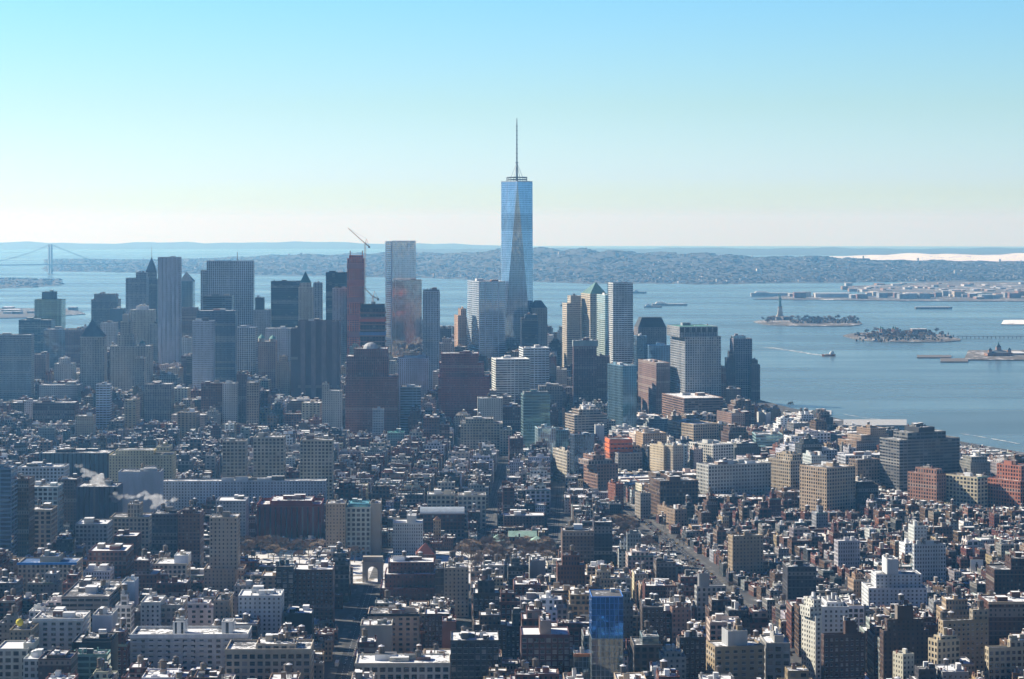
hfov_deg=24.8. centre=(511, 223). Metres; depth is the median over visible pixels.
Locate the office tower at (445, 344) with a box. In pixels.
[439,336,451,361]
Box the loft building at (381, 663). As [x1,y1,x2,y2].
[354,644,449,678]
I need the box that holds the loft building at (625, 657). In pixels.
[623,640,627,671]
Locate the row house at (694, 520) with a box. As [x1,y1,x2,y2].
[688,515,697,526]
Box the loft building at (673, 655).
[659,644,685,678]
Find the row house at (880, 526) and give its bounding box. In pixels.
[875,524,885,528]
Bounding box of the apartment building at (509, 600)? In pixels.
[499,585,519,619]
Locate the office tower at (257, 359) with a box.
[256,345,257,374]
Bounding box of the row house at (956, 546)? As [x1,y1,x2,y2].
[952,541,966,554]
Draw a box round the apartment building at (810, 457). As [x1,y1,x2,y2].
[803,450,826,463]
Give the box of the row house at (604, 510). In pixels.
[600,506,608,516]
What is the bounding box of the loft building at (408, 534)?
[393,509,422,555]
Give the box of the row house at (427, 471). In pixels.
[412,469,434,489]
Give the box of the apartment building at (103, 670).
[89,657,117,678]
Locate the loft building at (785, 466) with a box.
[768,445,801,489]
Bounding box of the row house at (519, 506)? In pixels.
[515,504,523,508]
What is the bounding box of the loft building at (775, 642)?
[760,624,789,678]
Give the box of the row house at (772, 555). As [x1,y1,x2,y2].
[763,550,776,558]
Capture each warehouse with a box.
[12,311,22,313]
[68,307,77,310]
[793,292,805,297]
[813,293,850,296]
[856,294,867,298]
[876,292,887,297]
[897,294,908,298]
[902,293,916,298]
[917,293,929,298]
[933,292,941,296]
[941,291,948,295]
[952,291,964,296]
[967,293,976,297]
[978,294,992,298]
[1001,292,1011,297]
[1007,293,1020,297]
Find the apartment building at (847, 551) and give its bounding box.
[834,536,859,566]
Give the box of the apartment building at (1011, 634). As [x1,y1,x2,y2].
[1004,628,1023,644]
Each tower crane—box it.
[348,228,369,303]
[364,287,378,301]
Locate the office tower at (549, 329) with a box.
[547,324,552,333]
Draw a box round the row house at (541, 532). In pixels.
[538,529,544,537]
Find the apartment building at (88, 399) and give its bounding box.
[84,393,92,407]
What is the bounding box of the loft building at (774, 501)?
[765,488,780,515]
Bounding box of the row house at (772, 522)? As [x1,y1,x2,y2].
[763,518,776,527]
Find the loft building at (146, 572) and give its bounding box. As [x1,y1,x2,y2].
[134,548,161,593]
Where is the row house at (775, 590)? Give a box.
[766,585,781,597]
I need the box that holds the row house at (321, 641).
[317,637,324,657]
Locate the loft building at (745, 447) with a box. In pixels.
[731,440,760,459]
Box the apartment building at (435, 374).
[432,370,438,388]
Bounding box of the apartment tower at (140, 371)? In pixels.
[135,356,145,390]
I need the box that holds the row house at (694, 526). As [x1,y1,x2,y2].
[689,523,702,529]
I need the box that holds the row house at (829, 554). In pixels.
[824,552,833,559]
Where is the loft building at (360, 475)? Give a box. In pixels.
[350,472,370,491]
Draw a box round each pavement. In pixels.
[326,584,380,678]
[479,455,508,541]
[548,480,564,548]
[621,500,797,666]
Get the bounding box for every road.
[335,584,377,678]
[482,455,508,537]
[552,481,562,546]
[624,503,790,666]
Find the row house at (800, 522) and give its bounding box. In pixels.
[791,519,806,526]
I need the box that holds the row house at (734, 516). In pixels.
[732,508,737,524]
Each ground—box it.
[62,400,1023,678]
[240,551,551,582]
[613,523,655,548]
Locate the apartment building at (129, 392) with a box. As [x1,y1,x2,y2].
[127,391,143,408]
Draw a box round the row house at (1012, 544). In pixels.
[1010,542,1023,549]
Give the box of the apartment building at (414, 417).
[408,405,421,434]
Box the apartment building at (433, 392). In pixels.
[428,387,437,398]
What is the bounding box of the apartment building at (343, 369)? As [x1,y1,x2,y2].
[341,362,345,374]
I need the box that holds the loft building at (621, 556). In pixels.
[617,534,625,567]
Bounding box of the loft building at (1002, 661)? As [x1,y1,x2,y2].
[985,634,1023,678]
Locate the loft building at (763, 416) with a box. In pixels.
[757,410,770,425]
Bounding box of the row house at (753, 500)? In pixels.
[746,496,761,504]
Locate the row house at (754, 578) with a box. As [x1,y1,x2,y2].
[749,573,759,581]
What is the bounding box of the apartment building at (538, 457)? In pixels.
[528,453,549,462]
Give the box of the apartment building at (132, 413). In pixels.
[124,398,139,428]
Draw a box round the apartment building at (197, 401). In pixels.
[191,397,200,411]
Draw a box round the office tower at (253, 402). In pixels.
[247,379,259,425]
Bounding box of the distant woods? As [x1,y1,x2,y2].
[0,247,1023,286]
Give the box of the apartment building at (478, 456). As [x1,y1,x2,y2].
[470,450,492,470]
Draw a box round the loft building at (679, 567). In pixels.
[675,560,682,580]
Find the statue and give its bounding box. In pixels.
[768,294,792,319]
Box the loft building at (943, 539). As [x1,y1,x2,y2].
[931,533,947,547]
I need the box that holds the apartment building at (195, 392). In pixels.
[191,385,200,397]
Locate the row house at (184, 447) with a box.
[177,445,188,450]
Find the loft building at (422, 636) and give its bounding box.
[420,617,424,651]
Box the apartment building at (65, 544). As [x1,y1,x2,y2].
[56,536,74,553]
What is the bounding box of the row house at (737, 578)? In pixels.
[733,571,746,585]
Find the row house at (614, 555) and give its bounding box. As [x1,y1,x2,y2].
[613,546,616,564]
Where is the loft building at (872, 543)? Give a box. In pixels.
[868,532,883,552]
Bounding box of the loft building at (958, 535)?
[953,527,969,541]
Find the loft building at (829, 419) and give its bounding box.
[812,408,832,430]
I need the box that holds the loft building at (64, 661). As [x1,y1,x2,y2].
[38,646,77,678]
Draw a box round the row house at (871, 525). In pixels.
[861,523,873,526]
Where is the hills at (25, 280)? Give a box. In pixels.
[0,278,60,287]
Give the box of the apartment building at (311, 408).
[302,400,321,420]
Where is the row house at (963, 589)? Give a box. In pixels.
[954,586,969,592]
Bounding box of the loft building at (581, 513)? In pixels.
[576,505,585,523]
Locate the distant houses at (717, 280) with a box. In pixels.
[0,247,1023,284]
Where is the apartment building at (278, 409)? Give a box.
[272,401,284,425]
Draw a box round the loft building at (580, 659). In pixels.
[572,645,589,678]
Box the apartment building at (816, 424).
[809,417,826,430]
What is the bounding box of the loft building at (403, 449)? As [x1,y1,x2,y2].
[391,440,413,466]
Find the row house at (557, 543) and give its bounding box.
[555,540,560,555]
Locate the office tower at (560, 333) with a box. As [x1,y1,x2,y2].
[558,326,561,341]
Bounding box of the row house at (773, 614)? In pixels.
[772,606,774,623]
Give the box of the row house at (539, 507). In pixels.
[535,501,544,511]
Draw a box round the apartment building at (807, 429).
[795,426,817,437]
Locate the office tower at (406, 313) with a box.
[392,279,421,356]
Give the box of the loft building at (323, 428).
[310,425,329,432]
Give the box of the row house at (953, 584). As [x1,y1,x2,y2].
[947,581,963,591]
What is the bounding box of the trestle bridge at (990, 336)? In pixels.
[956,336,1023,338]
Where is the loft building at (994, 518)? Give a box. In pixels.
[989,505,999,528]
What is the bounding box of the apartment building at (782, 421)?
[773,415,793,428]
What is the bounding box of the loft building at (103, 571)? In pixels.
[83,564,113,579]
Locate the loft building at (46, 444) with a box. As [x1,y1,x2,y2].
[35,436,52,450]
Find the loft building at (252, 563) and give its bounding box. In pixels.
[240,550,259,570]
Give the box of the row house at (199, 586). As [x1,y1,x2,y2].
[196,581,202,591]
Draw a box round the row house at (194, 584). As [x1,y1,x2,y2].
[193,580,203,590]
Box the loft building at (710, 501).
[703,487,717,524]
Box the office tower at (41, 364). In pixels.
[34,351,48,382]
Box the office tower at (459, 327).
[454,306,465,346]
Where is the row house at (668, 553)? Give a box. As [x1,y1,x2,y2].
[664,550,676,558]
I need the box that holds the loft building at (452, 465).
[438,462,461,487]
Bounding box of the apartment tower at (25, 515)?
[17,473,34,557]
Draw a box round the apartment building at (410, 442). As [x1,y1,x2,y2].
[397,439,418,451]
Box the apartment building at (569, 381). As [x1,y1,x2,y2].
[567,377,571,385]
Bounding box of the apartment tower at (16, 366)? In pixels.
[0,333,33,400]
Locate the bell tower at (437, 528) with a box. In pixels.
[433,516,440,539]
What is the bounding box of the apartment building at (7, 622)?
[0,604,26,644]
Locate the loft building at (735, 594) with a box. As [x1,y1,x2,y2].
[726,586,742,604]
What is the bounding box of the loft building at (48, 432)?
[38,425,55,441]
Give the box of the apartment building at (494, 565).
[483,554,503,580]
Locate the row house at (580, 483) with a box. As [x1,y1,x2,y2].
[578,478,582,487]
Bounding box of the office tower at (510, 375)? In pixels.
[491,355,529,402]
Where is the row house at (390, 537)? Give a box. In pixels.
[388,528,392,546]
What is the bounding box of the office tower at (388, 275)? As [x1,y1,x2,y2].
[385,241,391,354]
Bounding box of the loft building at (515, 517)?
[503,509,544,529]
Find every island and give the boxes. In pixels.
[754,319,862,326]
[843,332,960,342]
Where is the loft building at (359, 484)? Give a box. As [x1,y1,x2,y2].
[337,482,362,499]
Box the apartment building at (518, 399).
[515,394,520,403]
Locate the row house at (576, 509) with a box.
[573,507,582,523]
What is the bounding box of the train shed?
[1011,351,1023,354]
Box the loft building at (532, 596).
[520,588,566,617]
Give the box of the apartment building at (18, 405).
[10,400,24,412]
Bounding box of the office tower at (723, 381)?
[721,365,725,400]
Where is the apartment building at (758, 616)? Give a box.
[749,599,770,635]
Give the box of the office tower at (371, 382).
[345,342,397,433]
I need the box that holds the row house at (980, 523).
[973,519,985,528]
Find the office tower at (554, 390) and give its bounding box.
[538,382,561,426]
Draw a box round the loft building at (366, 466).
[352,458,375,481]
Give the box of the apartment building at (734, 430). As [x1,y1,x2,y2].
[721,422,748,441]
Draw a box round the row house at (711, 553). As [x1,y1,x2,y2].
[709,547,717,562]
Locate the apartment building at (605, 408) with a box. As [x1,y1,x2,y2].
[603,402,607,415]
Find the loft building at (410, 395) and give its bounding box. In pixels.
[400,384,420,430]
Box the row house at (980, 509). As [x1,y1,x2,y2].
[962,506,983,512]
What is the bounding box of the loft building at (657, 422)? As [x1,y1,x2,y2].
[646,415,668,433]
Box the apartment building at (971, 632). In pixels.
[938,599,988,672]
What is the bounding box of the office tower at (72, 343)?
[65,327,84,367]
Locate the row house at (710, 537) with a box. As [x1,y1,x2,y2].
[707,531,712,544]
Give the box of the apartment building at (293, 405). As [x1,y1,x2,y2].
[287,397,317,411]
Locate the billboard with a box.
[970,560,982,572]
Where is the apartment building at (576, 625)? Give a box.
[551,611,588,646]
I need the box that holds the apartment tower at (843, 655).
[821,616,864,678]
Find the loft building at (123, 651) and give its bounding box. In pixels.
[111,617,129,676]
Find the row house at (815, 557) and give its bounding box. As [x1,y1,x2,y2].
[811,552,820,565]
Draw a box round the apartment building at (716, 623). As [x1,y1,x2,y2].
[706,613,741,640]
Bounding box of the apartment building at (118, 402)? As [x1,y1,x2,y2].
[112,397,124,409]
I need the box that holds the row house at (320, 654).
[314,649,323,660]
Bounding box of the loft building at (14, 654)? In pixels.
[0,635,38,678]
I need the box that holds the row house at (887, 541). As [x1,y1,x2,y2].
[883,538,889,546]
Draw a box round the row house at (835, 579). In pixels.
[830,574,841,586]
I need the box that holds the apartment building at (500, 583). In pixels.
[491,568,506,595]
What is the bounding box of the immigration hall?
[871,326,904,335]
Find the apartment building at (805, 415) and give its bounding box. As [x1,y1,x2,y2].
[793,408,816,421]
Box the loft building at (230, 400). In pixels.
[222,380,238,423]
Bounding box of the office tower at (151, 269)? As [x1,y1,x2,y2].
[146,253,157,322]
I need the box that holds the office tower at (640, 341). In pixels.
[634,333,646,371]
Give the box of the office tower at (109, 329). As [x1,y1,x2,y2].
[101,321,117,346]
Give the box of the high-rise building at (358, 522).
[346,498,370,556]
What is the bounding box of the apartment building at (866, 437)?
[838,421,888,450]
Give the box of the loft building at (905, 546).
[899,538,914,558]
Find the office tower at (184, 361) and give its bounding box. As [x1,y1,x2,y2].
[181,353,190,386]
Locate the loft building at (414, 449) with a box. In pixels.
[401,445,416,453]
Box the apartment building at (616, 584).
[604,582,619,588]
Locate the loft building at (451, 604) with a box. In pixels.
[447,598,454,615]
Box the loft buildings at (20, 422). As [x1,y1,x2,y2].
[0,368,1023,678]
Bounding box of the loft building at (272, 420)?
[267,412,278,432]
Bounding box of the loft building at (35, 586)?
[27,573,44,596]
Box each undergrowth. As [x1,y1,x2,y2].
[789,318,859,322]
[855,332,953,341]
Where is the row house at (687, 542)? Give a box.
[685,536,699,545]
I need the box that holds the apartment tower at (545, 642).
[520,611,569,673]
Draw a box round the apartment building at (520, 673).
[510,659,539,678]
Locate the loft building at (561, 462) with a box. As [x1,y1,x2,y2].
[553,447,569,482]
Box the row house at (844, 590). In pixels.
[840,587,853,594]
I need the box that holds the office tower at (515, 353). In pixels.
[512,349,518,356]
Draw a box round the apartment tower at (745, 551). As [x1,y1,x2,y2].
[728,525,762,576]
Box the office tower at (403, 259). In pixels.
[392,241,415,279]
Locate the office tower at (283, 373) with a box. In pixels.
[276,355,290,395]
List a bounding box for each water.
[0,246,1023,451]
[829,253,1023,261]
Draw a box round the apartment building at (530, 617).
[521,599,547,625]
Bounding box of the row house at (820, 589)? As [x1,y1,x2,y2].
[816,584,824,594]
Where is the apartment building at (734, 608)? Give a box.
[722,600,749,635]
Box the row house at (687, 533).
[683,528,692,538]
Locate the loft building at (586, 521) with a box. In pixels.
[581,510,591,526]
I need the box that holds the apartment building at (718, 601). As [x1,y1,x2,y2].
[705,592,731,631]
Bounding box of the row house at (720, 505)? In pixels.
[719,502,733,509]
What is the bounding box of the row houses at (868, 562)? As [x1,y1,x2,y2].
[0,406,1023,674]
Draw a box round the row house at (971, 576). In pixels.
[967,573,980,579]
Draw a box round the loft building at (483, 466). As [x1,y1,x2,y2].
[469,459,491,473]
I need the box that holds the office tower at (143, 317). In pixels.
[129,304,155,344]
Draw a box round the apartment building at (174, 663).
[167,655,190,678]
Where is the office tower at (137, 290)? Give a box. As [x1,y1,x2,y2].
[126,271,148,313]
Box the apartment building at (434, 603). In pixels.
[426,597,449,607]
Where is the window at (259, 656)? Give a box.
[257,654,262,658]
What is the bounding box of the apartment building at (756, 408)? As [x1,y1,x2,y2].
[753,402,757,421]
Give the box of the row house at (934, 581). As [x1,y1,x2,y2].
[927,576,946,590]
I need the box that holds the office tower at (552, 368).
[549,354,556,382]
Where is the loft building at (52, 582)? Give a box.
[43,567,62,596]
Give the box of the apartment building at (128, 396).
[124,394,136,398]
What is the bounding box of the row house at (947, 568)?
[946,567,950,580]
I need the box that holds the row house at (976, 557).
[969,554,979,566]
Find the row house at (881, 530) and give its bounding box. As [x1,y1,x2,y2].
[877,527,886,532]
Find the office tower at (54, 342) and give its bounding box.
[44,326,67,369]
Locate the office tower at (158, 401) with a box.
[144,381,173,421]
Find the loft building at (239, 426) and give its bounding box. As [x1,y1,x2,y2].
[236,421,255,437]
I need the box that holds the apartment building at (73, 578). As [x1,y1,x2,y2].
[62,565,84,594]
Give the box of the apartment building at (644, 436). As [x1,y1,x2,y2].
[636,429,665,451]
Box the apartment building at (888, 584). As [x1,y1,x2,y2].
[861,553,926,606]
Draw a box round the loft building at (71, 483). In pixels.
[58,473,80,529]
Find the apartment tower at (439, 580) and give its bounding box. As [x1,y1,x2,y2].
[435,563,443,597]
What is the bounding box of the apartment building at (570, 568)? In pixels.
[556,544,584,588]
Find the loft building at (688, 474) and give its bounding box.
[661,471,695,478]
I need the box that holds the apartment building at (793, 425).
[787,420,808,433]
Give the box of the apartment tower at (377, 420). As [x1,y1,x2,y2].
[372,407,383,438]
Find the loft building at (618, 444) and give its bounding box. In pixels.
[605,437,632,461]
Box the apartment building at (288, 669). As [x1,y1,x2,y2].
[269,663,300,678]
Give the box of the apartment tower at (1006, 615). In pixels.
[978,591,1023,645]
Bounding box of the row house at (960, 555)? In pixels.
[955,554,966,566]
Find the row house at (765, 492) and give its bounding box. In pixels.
[761,489,774,493]
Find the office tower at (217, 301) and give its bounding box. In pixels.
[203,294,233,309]
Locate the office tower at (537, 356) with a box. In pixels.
[519,345,548,390]
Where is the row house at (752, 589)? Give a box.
[748,582,760,596]
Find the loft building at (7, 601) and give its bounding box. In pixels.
[0,588,21,620]
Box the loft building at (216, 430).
[211,422,221,440]
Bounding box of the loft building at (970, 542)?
[962,535,978,554]
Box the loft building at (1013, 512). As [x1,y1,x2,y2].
[1007,506,1022,520]
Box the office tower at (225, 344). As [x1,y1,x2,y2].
[196,309,236,381]
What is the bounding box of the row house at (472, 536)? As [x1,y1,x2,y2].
[469,533,476,539]
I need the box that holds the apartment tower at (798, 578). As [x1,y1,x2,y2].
[782,554,815,600]
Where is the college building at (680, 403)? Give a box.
[662,392,722,415]
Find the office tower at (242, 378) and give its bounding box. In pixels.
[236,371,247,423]
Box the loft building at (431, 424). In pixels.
[424,411,439,440]
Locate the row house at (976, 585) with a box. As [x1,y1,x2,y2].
[970,579,985,593]
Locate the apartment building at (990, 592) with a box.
[980,589,995,594]
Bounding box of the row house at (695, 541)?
[690,536,699,549]
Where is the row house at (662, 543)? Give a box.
[660,539,665,548]
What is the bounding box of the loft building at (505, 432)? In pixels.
[500,426,511,454]
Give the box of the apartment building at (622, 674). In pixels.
[614,664,645,678]
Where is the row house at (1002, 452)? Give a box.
[986,451,1013,453]
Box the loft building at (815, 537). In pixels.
[807,531,823,548]
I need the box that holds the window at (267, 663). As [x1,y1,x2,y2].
[265,661,270,665]
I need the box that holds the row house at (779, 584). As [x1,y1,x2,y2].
[772,581,781,589]
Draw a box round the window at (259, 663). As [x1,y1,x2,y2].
[257,661,262,665]
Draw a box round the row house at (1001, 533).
[996,531,1012,536]
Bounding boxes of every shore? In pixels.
[0,308,84,318]
[753,294,1023,301]
[848,282,1023,293]
[965,350,1023,360]
[1001,320,1023,324]
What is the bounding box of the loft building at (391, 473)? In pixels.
[381,467,404,484]
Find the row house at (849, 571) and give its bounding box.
[845,567,863,576]
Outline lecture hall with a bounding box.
[420,507,464,537]
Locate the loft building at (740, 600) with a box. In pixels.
[738,597,748,615]
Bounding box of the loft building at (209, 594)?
[200,587,217,602]
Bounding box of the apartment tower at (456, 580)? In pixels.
[444,557,468,616]
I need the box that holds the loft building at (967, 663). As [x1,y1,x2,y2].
[960,657,974,677]
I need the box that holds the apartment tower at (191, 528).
[178,499,203,568]
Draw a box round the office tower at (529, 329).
[521,313,537,345]
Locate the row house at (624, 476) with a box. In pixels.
[618,474,633,479]
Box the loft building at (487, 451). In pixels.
[473,442,494,460]
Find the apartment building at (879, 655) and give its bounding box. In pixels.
[878,625,884,678]
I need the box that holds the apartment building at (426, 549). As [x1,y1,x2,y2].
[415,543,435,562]
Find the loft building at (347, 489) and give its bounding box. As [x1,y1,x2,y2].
[335,478,360,501]
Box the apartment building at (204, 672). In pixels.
[193,661,221,678]
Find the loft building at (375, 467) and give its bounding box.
[355,465,378,480]
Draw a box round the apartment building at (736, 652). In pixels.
[706,617,763,678]
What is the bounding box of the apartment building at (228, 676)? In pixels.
[221,666,235,678]
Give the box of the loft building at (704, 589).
[694,568,725,622]
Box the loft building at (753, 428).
[747,425,766,434]
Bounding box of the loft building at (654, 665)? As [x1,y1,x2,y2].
[649,660,662,678]
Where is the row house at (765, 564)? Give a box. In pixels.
[763,556,771,571]
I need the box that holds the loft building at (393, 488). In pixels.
[380,482,397,495]
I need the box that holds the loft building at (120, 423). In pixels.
[116,418,124,436]
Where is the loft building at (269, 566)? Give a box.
[258,560,278,570]
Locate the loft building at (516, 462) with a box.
[510,453,522,474]
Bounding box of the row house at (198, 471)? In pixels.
[193,468,210,478]
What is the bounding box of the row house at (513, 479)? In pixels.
[507,472,520,483]
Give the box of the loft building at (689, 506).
[682,494,694,525]
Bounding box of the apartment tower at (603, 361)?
[597,353,609,402]
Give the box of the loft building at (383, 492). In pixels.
[368,483,393,508]
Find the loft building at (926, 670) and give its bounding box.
[909,661,939,678]
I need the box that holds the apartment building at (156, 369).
[153,361,159,377]
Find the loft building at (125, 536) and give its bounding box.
[114,529,140,559]
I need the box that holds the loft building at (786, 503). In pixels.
[781,492,792,508]
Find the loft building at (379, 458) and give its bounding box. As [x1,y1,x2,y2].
[362,454,383,469]
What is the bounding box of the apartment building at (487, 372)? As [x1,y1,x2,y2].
[484,371,490,388]
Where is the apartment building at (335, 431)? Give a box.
[324,427,344,448]
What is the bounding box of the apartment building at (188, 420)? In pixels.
[177,408,199,438]
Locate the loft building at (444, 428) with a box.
[439,420,449,440]
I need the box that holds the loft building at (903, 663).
[893,648,913,678]
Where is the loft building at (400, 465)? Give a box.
[387,463,409,472]
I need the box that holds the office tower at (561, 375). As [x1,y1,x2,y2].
[557,366,566,385]
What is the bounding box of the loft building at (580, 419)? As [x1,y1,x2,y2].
[565,406,606,433]
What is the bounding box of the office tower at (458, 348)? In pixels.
[454,344,466,351]
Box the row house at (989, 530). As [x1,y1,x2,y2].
[983,526,994,533]
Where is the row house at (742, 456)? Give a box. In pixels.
[736,453,752,459]
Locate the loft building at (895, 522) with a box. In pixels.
[890,512,901,530]
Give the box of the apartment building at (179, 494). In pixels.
[164,476,326,513]
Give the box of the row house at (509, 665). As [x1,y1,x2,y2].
[502,658,519,670]
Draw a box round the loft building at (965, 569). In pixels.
[957,568,975,572]
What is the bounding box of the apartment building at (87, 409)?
[79,403,95,413]
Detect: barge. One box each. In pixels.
[644,304,661,307]
[914,307,951,308]
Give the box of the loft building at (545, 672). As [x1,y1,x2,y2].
[526,657,562,678]
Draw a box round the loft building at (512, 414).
[503,402,520,434]
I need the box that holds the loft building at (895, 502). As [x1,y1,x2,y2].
[887,496,905,509]
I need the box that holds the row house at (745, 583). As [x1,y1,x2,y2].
[741,576,752,590]
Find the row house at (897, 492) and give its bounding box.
[884,490,907,495]
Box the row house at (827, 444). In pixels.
[823,441,831,447]
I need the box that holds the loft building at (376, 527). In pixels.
[371,498,381,555]
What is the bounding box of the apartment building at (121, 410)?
[120,407,123,415]
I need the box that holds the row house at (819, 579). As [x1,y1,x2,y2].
[816,575,823,585]
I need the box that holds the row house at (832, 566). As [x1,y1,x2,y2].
[827,562,837,574]
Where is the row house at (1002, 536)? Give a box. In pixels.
[996,534,1012,538]
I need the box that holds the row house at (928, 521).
[923,518,932,524]
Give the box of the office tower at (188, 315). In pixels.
[182,306,198,336]
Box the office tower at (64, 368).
[54,356,75,382]
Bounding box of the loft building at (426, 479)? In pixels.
[407,475,429,482]
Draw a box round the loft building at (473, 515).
[468,503,479,532]
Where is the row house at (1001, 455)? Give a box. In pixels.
[990,454,1019,456]
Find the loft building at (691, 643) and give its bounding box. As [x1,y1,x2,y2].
[677,628,704,678]
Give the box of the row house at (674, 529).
[669,523,679,533]
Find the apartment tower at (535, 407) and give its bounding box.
[521,389,549,447]
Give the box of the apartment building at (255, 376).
[251,374,267,378]
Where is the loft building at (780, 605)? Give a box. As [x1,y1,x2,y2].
[775,594,785,629]
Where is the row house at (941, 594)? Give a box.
[936,592,952,598]
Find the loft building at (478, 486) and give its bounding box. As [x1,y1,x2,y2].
[464,476,488,506]
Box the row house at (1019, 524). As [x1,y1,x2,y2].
[1016,521,1023,529]
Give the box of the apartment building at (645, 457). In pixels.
[642,439,655,470]
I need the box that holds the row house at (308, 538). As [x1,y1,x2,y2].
[305,535,312,541]
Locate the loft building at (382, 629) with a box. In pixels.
[360,618,392,651]
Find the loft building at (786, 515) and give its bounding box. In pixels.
[781,509,792,519]
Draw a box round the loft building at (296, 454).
[286,451,299,458]
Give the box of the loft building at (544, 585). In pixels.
[537,574,547,593]
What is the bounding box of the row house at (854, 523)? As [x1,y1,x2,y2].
[850,519,858,529]
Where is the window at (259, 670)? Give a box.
[257,668,262,672]
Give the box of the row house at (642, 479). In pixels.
[635,478,648,481]
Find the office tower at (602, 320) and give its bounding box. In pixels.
[597,293,607,354]
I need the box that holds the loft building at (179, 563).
[154,550,190,588]
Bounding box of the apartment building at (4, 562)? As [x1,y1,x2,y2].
[0,549,9,577]
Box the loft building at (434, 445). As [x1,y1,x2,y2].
[423,440,443,452]
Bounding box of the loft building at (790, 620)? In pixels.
[786,598,803,647]
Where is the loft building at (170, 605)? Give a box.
[161,596,186,625]
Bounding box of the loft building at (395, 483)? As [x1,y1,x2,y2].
[375,479,399,493]
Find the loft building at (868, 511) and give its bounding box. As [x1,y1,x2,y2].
[864,501,877,519]
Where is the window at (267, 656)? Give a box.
[265,654,270,658]
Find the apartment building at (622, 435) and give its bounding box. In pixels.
[615,431,631,438]
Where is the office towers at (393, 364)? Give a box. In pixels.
[107,319,633,373]
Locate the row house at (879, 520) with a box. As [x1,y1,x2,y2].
[875,515,888,524]
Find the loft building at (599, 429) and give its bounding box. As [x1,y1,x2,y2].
[594,422,603,447]
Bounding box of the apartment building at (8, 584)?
[0,568,22,612]
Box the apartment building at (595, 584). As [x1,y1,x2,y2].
[587,576,601,589]
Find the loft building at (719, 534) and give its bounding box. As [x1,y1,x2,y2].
[713,520,726,543]
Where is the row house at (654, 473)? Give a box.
[648,469,672,477]
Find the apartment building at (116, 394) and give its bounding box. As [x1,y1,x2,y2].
[112,388,120,398]
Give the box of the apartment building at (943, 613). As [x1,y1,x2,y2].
[936,610,953,623]
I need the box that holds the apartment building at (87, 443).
[82,435,92,448]
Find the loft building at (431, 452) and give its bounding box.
[418,449,439,459]
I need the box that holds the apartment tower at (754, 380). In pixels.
[750,358,759,400]
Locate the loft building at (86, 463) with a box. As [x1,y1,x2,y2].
[39,448,114,480]
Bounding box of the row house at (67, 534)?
[59,530,70,536]
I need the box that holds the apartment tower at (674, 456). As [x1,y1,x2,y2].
[667,442,682,470]
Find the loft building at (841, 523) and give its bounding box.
[834,518,849,530]
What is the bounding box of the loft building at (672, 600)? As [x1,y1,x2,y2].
[660,590,691,609]
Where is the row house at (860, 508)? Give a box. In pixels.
[857,503,865,515]
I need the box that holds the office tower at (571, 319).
[562,293,580,367]
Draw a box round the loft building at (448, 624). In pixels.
[442,615,455,648]
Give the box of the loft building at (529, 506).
[524,494,534,511]
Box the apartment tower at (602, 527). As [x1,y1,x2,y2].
[592,515,612,563]
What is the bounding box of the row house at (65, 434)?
[59,429,66,439]
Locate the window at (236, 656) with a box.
[234,654,239,658]
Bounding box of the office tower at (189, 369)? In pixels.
[187,354,191,386]
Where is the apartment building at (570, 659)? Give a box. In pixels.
[570,647,571,672]
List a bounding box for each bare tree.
[240,548,245,557]
[241,534,255,542]
[241,539,252,548]
[243,550,250,556]
[244,543,260,557]
[251,535,267,553]
[260,542,277,557]
[264,544,280,561]
[267,534,281,543]
[274,548,287,555]
[276,538,293,553]
[283,544,298,557]
[291,538,304,549]
[293,549,307,563]
[301,541,315,556]
[307,538,325,547]
[308,541,323,549]
[348,546,363,561]
[454,543,470,561]
[457,556,463,562]
[461,548,476,562]
[465,543,478,556]
[470,555,482,563]
[474,549,493,556]
[478,538,490,544]
[480,543,490,549]
[483,537,492,542]
[483,543,501,550]
[489,546,504,550]
[496,534,509,541]
[498,540,507,548]
[512,538,521,555]
[516,539,531,545]
[517,545,527,551]
[519,535,531,541]
[519,550,536,557]
[528,540,539,551]
[529,539,546,544]
[529,546,539,554]
[536,546,552,552]
[539,550,555,559]
[541,543,556,559]
[544,544,557,560]
[614,518,622,524]
[619,521,631,527]
[624,516,635,520]
[629,523,640,527]
[645,539,657,548]
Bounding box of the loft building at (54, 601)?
[42,595,61,610]
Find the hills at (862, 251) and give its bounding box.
[416,247,1023,254]
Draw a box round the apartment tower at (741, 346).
[730,333,751,398]
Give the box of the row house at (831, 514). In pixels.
[826,509,840,521]
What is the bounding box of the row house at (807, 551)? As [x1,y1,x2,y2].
[803,546,818,560]
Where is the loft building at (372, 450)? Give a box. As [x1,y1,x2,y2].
[364,446,385,468]
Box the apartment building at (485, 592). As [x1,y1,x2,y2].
[473,567,498,618]
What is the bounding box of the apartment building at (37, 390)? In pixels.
[35,381,42,399]
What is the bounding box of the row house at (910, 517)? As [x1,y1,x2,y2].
[905,514,918,523]
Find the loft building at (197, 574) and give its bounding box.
[191,567,203,589]
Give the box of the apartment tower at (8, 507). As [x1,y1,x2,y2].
[0,459,16,554]
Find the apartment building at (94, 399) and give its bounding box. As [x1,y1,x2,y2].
[93,390,112,407]
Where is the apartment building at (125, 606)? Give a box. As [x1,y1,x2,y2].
[115,583,133,636]
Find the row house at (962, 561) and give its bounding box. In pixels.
[957,555,967,567]
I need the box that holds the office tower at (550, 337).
[547,333,553,346]
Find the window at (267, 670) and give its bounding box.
[265,668,270,672]
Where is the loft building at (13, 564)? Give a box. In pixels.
[0,548,17,577]
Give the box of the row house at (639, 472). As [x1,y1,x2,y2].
[632,469,647,474]
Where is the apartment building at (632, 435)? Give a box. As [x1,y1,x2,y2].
[629,429,640,441]
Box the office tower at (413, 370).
[397,355,428,425]
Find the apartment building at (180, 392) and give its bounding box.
[174,383,190,402]
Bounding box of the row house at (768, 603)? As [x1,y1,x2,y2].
[762,596,774,619]
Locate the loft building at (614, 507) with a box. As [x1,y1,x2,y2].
[609,496,620,515]

